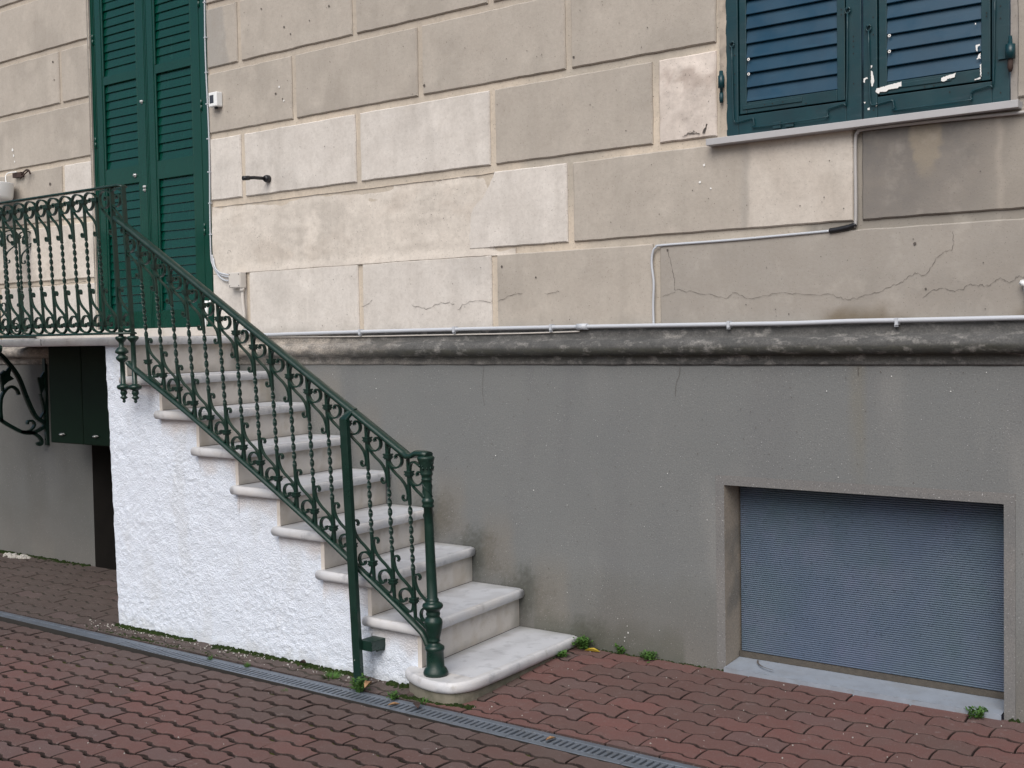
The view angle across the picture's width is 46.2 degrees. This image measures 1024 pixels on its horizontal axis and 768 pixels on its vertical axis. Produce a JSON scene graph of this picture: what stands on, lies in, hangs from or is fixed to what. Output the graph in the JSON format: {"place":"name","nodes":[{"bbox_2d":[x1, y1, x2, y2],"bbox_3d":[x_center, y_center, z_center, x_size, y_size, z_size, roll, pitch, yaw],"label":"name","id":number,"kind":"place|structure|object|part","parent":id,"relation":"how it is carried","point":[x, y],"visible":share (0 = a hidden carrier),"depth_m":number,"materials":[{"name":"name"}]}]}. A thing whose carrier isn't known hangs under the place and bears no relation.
{"place":"outdoors","nodes":[
{"label":"outdoors","id":0,"kind":"place"},
{"bbox_2d":[204,300,210,326],"bbox_3d":[-1.764,-0.410,6.952,0.048,0.158,0.035,-1,2,-12],"label":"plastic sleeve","id":1,"kind":"object","parent":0,"point":[206,310],"visible":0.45,"depth_m":6.94,"materials":[{"name":"white plastic"}]},
{"bbox_2d":[0,553,1023,767],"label":"paving","id":2,"kind":"structure","parent":0,"point":[607,707],"depth_m":4.62,"materials":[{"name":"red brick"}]},
{"bbox_2d":[3,552,30,558],"bbox_3d":[-3.413,1.182,8.261,0.313,0.022,0.094,1,3,37],"label":"plaster rubble","id":3,"kind":"object","parent":2,"relation":"on","point":[15,555],"visible":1,"depth_m":8.23,"materials":[{"name":"paint"}]},
{"bbox_2d":[0,336,578,703],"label":"staircase","id":4,"kind":"structure","parent":2,"relation":"on","point":[192,562],"depth_m":5.78,"materials":[{"name":"stone"}]},
{"bbox_2d":[0,184,141,402],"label":"balcony railing","id":5,"kind":"object","parent":4,"relation":"on","point":[121,351],"visible":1,"depth_m":6.23,"materials":[{"name":"green metal"}]},
{"bbox_2d":[48,346,109,445],"bbox_3d":[-2.558,0.065,7.442,0.712,0.606,0.308,1,3,37],"label":"meter cabinet","id":6,"kind":"object","parent":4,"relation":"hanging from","point":[79,412],"visible":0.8,"depth_m":7.36,"materials":[{"name":"metal"}]},
{"bbox_3d":[-2.776,0.069,7.447,0.352,0.604,0.049,1,3,37],"label":"cabinet door","id":7,"kind":"part","parent":6,"relation":"part of","materials":[{"name":"metal"}]},
{"bbox_3d":[-2.495,0.073,7.231,0.345,0.604,0.049,1,3,37],"label":"cabinet door","id":8,"kind":"part","parent":6,"relation":"part of","materials":[{"name":"metal"}]},
{"bbox_2d":[112,215,448,684],"bbox_3d":[-1.110,0.227,5.438,2.040,2.116,0.158,1,3,37],"label":"stair railing","id":9,"kind":"object","parent":4,"relation":"on","point":[431,623],"visible":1,"depth_m":5.23,"materials":[{"name":"green metal"}]},
{"bbox_2d":[314,671,343,679],"bbox_3d":[-0.791,1.272,5.236,0.138,0.024,0.139,1,3,37],"label":"weed","id":10,"kind":"object","parent":2,"relation":"on","point":[335,675],"visible":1,"depth_m":5.24,"materials":[{"name":"green plant"}]},
{"bbox_2d":[0,611,699,767],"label":"drain channel","id":11,"kind":"object","parent":2,"relation":"in","point":[603,753],"visible":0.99,"depth_m":4.92,"materials":[{"name":"grey metal"}]},
{"bbox_2d":[347,673,370,692],"bbox_3d":[-0.639,1.256,5.034,0.092,0.069,0.095,1,3,37],"label":"weed","id":12,"kind":"object","parent":11,"relation":"on","point":[357,685],"visible":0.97,"depth_m":5.03,"materials":[{"name":"green plant"}]},
{"bbox_2d":[364,680,371,687],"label":"fallen leaf","id":13,"kind":"object","parent":12,"relation":"in","point":[366,683],"visible":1,"depth_m":4.99,"materials":[{"name":"orange plant"}]},
{"bbox_2d":[386,690,398,699],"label":"weed","id":14,"kind":"object","parent":11,"relation":"on","point":[392,696],"visible":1,"depth_m":4.91,"materials":[{"name":"green plant"}]},
{"bbox_2d":[413,696,428,704],"bbox_3d":[-0.361,1.276,4.846,0.076,0.028,0.069,1,3,37],"label":"weed","id":15,"kind":"object","parent":11,"relation":"on","point":[422,702],"visible":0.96,"depth_m":4.84,"materials":[{"name":"green plant"}]},
{"bbox_2d":[9,619,1001,763],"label":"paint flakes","id":16,"kind":"object","parent":2,"relation":"on","point":[316,671],"visible":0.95,"depth_m":5.58,"materials":[{"name":"white paint"}]},
{"bbox_2d":[0,550,1020,722],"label":"moss","id":17,"kind":"object","parent":2,"relation":"on","point":[309,666],"visible":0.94,"depth_m":5.60,"materials":[{"name":"green plant"}]},
{"bbox_2d":[553,649,569,658],"bbox_3d":[0.222,1.202,5.351,0.088,0.037,0.084,1,3,37],"label":"weed","id":18,"kind":"object","parent":2,"relation":"on","point":[562,653],"visible":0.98,"depth_m":5.34,"materials":[{"name":"green plant"}]},
{"bbox_2d":[572,634,592,649],"bbox_3d":[0.318,1.173,5.427,0.108,0.071,0.100,1,3,37],"label":"weed","id":19,"kind":"object","parent":2,"relation":"on","point":[582,642],"visible":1,"depth_m":5.42,"materials":[{"name":"green plant"}]},
{"bbox_2d":[586,648,599,651],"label":"fallen leaf","id":20,"kind":"object","parent":2,"relation":"on","point":[592,649],"visible":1,"depth_m":5.39,"materials":[{"name":"yellow plant"}]},
{"bbox_2d":[614,643,625,653],"bbox_3d":[0.477,1.183,5.347,0.069,0.048,0.035,1,3,37],"label":"weed","id":21,"kind":"object","parent":2,"relation":"on","point":[619,649],"visible":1,"depth_m":5.35,"materials":[{"name":"green plant"}]},
{"bbox_2d":[639,649,658,662],"bbox_3d":[0.585,1.188,5.244,0.100,0.044,0.068,1,3,37],"label":"weed","id":22,"kind":"object","parent":2,"relation":"on","point":[649,656],"visible":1,"depth_m":5.25,"materials":[{"name":"green plant"}]},
{"bbox_2d":[965,706,987,719],"bbox_3d":[1.694,1.202,4.384,0.082,0.042,0.082,1,3,37],"label":"weed","id":23,"kind":"object","parent":2,"relation":"on","point":[979,711],"visible":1,"depth_m":4.38,"materials":[{"name":"green plant"}]},
{"bbox_2d":[92,471,1015,719],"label":"ground","id":24,"kind":"structure","parent":0,"point":[1002,716],"depth_m":7.75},
{"bbox_2d":[0,0,1023,722],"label":"house","id":25,"kind":"structure","parent":24,"relation":"on","point":[492,164],"depth_m":5.29,"materials":[{"name":"beige stone"}]},
{"bbox_2d":[12,169,30,178],"bbox_3d":[-3.317,-1.412,8.104,0.054,0.067,0.232,-3,3,-44],"label":"wall hook","id":26,"kind":"object","parent":25,"relation":"attached to","point":[20,175],"depth_m":8.12,"materials":[{"name":"metal"}]},
{"bbox_2d":[0,171,16,201],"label":"hanging pot","id":27,"kind":"object","parent":26,"relation":"hanging from","point":[6,191],"visible":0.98,"depth_m":8.06,"materials":[{"name":"white plastic"}]},
{"bbox_2d":[0,352,49,445],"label":"scroll bracket","id":28,"kind":"object","parent":25,"relation":"attached to","point":[7,377],"visible":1,"depth_m":7.98,"materials":[{"name":"black metal"}]},
{"bbox_2d":[106,1,192,328],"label":"door back","id":29,"kind":"structure","parent":25,"relation":"in","point":[168,1],"depth_m":7.49,"materials":[{"name":"green wood"}]},
{"bbox_2d":[209,91,221,108],"bbox_3d":[-1.696,-1.619,6.861,0.072,0.094,0.046,1,3,37],"label":"light sensor","id":30,"kind":"object","parent":25,"relation":"attached to","point":[215,100],"visible":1,"depth_m":6.84,"materials":[{"name":"white plastic"}]},
{"bbox_2d":[209,95,213,102],"bbox_3d":[-1.715,-1.625,6.847,0.035,0.046,0.002,1,3,37],"label":"sensor window","id":31,"kind":"structure","parent":30,"relation":"in","point":[211,96],"depth_m":6.85,"materials":[{"name":"grey plastic"}]},
{"bbox_2d":[203,0,228,281],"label":"door cable","id":32,"kind":"object","parent":25,"relation":"attached to","point":[218,273],"depth_m":6.93,"materials":[{"name":"white plastic"}]},
{"bbox_2d":[229,272,245,329],"bbox_3d":[-1.558,-0.463,6.818,0.107,0.340,0.044,1,3,37],"label":"junction box","id":33,"kind":"object","parent":25,"relation":"attached to","point":[237,279],"visible":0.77,"depth_m":6.79,"materials":[{"name":"beige plastic"}]},
{"bbox_2d":[242,175,270,182],"bbox_3d":[-1.403,-1.132,6.585,0.043,0.042,0.172,1,3,41],"label":"rod holder","id":34,"kind":"object","parent":25,"relation":"attached to","point":[266,178],"visible":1,"depth_m":6.59,"materials":[{"name":"black metal"}]},
{"bbox_2d":[268,331,579,337],"bbox_3d":[-0.580,-0.249,6.087,2.230,0.015,0.009,1,3,37],"label":"thin cable","id":35,"kind":"object","parent":25,"relation":"attached to","point":[425,335],"visible":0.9,"depth_m":5.95,"materials":[{"name":"beige plastic"}]},
{"bbox_2d":[243,315,1023,335],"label":"conduit pipe","id":36,"kind":"object","parent":25,"relation":"attached to","point":[727,324],"visible":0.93,"depth_m":5.07,"materials":[{"name":"white plastic"}]},
{"bbox_2d":[651,230,828,322],"bbox_3d":[0.922,-0.425,4.939,0.813,0.364,0.017,1,3,37],"label":"wall cable","id":37,"kind":"object","parent":25,"relation":"attached to","point":[725,240],"depth_m":5.01,"materials":[{"name":"white plastic"}]},
{"bbox_2d":[829,223,856,233],"bbox_3d":[1.284,-0.606,4.656,0.112,0.038,0.022,1,3,37],"label":"cable sleeve","id":38,"kind":"object","parent":37,"relation":"attached to","point":[842,228],"visible":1,"depth_m":4.65,"materials":[{"name":"black plastic"}]},
{"bbox_2d":[724,486,1015,719],"bbox_3d":[1.382,0.833,4.750,1.118,0.813,0.198,1,3,37],"label":"basement window","id":39,"kind":"structure","parent":25,"relation":"in","point":[889,598],"depth_m":4.76,"materials":[{"name":"metal"}]},
{"bbox_2d":[854,110,1023,227],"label":"sill cable","id":40,"kind":"object","parent":25,"relation":"attached to","point":[858,131],"visible":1,"depth_m":4.49,"materials":[{"name":"grey plastic"}]}
]}

